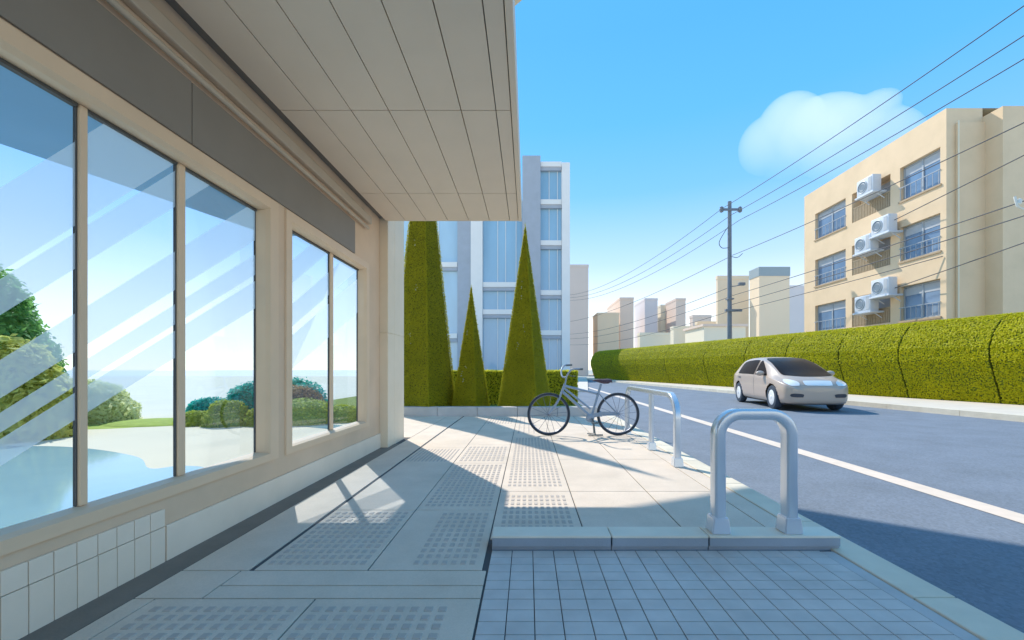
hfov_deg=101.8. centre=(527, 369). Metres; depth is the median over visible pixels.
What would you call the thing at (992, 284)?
apartment building
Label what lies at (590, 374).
ground
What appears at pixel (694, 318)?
building
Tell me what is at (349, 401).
lawn
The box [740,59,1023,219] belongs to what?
overhead wire
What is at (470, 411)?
curb
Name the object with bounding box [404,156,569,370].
office tower
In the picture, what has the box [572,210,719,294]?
overhead wire
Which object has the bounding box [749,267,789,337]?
building
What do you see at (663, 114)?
sky
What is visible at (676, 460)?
barrier hoop
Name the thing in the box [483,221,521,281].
window
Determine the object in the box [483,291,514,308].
window
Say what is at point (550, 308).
window
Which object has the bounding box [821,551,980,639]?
edge paving
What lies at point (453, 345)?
window
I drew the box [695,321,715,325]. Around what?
building
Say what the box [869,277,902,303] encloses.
air conditioner
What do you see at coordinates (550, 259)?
window
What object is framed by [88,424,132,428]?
lawn
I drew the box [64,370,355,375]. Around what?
pale plain ground
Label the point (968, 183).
overhead wire
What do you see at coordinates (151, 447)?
sand
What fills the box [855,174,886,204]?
air conditioner
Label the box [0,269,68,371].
round shrub
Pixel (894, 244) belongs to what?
overhead wire
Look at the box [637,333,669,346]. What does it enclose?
building
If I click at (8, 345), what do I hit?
round shrub
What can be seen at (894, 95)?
overhead wire
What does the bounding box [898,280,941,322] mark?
window
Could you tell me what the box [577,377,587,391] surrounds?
forecourt pavement
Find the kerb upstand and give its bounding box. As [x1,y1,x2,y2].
[492,530,839,550]
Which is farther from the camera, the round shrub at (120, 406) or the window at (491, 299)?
the window at (491, 299)
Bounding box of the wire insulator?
[1013,196,1023,209]
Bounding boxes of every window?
[0,18,278,555]
[285,209,368,454]
[404,221,456,261]
[404,271,456,332]
[448,342,456,370]
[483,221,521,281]
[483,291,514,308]
[483,318,511,369]
[541,171,560,198]
[541,209,560,239]
[541,250,560,289]
[541,299,560,329]
[542,339,560,369]
[739,360,760,373]
[755,361,766,374]
[814,200,845,241]
[814,250,845,287]
[814,300,845,331]
[898,149,941,203]
[898,215,941,263]
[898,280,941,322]
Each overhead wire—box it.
[570,256,730,321]
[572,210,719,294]
[572,215,730,297]
[575,296,730,338]
[578,288,726,333]
[581,220,738,299]
[586,312,725,344]
[723,5,1023,207]
[731,35,1023,214]
[732,122,1023,255]
[732,201,1023,295]
[732,215,1023,304]
[733,256,942,311]
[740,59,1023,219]
[895,155,1023,219]
[895,242,1023,287]
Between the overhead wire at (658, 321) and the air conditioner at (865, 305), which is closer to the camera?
the air conditioner at (865, 305)
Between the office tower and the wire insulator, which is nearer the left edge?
the office tower
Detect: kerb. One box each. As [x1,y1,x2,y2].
[585,378,1023,421]
[607,416,1023,639]
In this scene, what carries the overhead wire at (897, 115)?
attached to the utility pole
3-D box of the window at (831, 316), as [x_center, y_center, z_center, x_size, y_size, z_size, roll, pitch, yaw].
[17.690,-3.045,24.275,0.280,1.690,2.570,0,0,0]
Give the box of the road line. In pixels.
[588,387,1023,523]
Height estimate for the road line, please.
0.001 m
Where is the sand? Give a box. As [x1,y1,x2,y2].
[34,376,355,468]
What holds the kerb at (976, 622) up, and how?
on the road
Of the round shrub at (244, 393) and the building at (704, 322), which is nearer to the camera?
the round shrub at (244, 393)
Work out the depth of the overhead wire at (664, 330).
35.49 m
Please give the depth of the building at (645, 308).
100.00 m
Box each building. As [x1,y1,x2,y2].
[0,0,521,639]
[570,264,588,375]
[592,313,619,374]
[607,297,633,349]
[634,298,657,347]
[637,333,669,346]
[658,305,665,332]
[665,298,685,332]
[670,326,692,343]
[689,315,711,325]
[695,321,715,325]
[715,276,748,336]
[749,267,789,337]
[790,285,803,332]
[804,106,1023,331]
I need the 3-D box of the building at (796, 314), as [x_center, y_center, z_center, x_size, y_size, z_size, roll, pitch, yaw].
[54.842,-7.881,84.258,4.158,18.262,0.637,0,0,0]
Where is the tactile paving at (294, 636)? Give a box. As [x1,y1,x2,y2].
[104,417,573,639]
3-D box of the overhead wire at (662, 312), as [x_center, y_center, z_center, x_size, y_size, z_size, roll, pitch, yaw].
[9.645,-5.186,46.920,0.034,0.856,38.961,0,0,-12]
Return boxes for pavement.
[63,416,776,639]
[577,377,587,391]
[592,378,1023,414]
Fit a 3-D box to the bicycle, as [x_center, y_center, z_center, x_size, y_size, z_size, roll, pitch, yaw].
[0.922,0.500,6.920,1.867,1.194,0.595,0,0,0]
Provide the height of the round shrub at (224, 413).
1.116 m
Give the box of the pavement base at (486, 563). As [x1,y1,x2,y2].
[134,416,820,639]
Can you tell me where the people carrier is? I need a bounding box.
[734,357,847,409]
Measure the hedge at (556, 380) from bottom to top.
1.136 m
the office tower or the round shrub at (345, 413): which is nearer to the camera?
the round shrub at (345, 413)
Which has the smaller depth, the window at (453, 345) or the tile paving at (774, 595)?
the tile paving at (774, 595)
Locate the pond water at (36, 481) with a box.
[0,446,203,528]
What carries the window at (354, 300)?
in the shop building at (352, 136)
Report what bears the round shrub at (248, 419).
on the sand
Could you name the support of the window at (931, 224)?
in the apartment building at (992, 284)
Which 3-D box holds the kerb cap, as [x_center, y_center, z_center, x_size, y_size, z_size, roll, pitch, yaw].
[0.843,1.020,2.607,2.125,0.016,0.155,0,0,0]
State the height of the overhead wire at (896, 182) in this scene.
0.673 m
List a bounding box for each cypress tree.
[404,221,454,406]
[452,285,489,406]
[497,224,551,406]
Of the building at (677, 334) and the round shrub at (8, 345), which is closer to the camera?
the round shrub at (8, 345)
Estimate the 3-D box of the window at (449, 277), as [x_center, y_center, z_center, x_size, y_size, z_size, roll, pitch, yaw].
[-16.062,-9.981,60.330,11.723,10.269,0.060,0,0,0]
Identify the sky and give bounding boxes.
[0,0,1023,369]
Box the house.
[683,324,747,342]
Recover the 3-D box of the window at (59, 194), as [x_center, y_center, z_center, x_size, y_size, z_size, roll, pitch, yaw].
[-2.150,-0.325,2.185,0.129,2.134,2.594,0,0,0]
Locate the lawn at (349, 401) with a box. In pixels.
[333,396,581,405]
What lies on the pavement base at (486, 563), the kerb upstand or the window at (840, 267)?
the kerb upstand
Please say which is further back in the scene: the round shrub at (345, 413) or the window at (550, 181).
the window at (550, 181)
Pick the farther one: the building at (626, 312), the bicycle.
the building at (626, 312)
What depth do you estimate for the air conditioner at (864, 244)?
20.95 m
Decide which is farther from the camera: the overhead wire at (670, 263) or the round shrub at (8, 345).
the overhead wire at (670, 263)
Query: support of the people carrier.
on the road
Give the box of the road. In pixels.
[578,380,1023,632]
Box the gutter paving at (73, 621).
[19,444,398,639]
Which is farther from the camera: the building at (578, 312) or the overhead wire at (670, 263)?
the building at (578, 312)
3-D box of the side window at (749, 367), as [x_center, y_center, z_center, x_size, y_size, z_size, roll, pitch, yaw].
[7.977,-0.089,15.021,0.231,0.499,1.568,0,0,9]
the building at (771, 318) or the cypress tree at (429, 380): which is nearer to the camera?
the cypress tree at (429, 380)
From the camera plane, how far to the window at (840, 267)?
24.26 m
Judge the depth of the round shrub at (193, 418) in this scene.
8.08 m
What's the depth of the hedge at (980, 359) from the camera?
16.33 m
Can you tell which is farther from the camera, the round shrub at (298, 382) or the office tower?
the office tower
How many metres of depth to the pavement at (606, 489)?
2.99 m
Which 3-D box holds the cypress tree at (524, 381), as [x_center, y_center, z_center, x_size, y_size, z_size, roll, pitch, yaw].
[-0.070,-1.341,10.743,1.122,4.922,1.114,0,0,23]
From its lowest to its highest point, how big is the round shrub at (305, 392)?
1.576 m
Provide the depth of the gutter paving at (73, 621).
2.31 m
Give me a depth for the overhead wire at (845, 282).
21.13 m
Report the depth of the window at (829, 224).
24.26 m
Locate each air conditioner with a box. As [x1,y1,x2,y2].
[852,233,883,260]
[852,294,883,319]
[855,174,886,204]
[869,213,902,243]
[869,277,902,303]
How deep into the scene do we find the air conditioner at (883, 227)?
19.88 m
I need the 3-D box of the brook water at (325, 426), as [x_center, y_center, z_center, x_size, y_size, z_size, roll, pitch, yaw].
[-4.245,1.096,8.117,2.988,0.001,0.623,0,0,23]
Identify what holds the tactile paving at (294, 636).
on the pavement at (606, 489)
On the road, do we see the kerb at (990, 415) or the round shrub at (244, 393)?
the kerb at (990, 415)
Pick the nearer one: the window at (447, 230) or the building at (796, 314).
the window at (447, 230)
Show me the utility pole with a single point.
(729, 310)
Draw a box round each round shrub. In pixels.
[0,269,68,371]
[0,333,88,440]
[88,379,142,424]
[172,410,205,426]
[185,396,227,412]
[199,399,248,427]
[225,381,253,410]
[241,408,253,426]
[292,376,333,405]
[292,384,325,403]
[292,398,335,425]
[333,404,355,422]
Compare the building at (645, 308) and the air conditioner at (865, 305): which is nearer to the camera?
the air conditioner at (865, 305)
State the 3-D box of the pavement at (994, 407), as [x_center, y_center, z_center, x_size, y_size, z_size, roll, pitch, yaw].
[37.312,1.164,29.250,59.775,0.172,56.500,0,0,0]
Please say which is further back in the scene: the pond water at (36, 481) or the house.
the house
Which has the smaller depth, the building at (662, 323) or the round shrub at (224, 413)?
the round shrub at (224, 413)
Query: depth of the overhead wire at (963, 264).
16.25 m
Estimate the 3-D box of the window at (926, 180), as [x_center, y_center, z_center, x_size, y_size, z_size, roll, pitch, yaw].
[17.690,-8.680,18.720,0.280,1.660,2.040,0,0,0]
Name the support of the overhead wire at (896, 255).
attached to the utility pole
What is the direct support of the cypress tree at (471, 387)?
on the lawn at (349, 401)
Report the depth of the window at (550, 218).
60.30 m
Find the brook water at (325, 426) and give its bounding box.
[303,424,342,428]
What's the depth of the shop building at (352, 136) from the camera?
2.69 m
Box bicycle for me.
[527,364,638,435]
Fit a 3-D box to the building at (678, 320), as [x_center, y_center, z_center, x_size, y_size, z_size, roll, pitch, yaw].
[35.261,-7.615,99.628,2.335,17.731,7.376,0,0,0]
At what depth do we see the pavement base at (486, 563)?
2.49 m
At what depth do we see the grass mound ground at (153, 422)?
8.20 m
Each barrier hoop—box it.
[624,386,683,466]
[706,408,802,533]
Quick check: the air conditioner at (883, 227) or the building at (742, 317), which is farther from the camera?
the building at (742, 317)
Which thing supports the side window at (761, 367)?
in the people carrier
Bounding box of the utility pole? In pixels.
[719,201,745,338]
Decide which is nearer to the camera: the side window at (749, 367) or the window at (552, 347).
the side window at (749, 367)
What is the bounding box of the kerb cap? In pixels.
[492,527,840,537]
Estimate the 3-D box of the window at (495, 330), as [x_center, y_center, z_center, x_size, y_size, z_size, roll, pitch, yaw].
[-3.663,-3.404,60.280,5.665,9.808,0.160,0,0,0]
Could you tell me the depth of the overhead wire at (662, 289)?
35.50 m
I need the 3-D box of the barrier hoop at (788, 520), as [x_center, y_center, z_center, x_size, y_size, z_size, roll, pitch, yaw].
[1.413,0.627,2.605,0.560,0.769,0.111,0,0,0]
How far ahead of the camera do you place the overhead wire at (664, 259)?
35.32 m
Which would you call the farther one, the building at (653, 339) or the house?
the building at (653, 339)
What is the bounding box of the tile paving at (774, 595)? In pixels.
[475,551,961,639]
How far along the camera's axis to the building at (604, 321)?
88.00 m
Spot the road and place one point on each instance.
(973, 557)
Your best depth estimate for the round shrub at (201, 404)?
8.65 m
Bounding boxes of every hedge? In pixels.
[451,369,578,404]
[591,312,1023,404]
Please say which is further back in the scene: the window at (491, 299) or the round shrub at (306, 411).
the window at (491, 299)
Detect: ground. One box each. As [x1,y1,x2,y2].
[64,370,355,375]
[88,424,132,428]
[99,418,172,426]
[578,370,593,377]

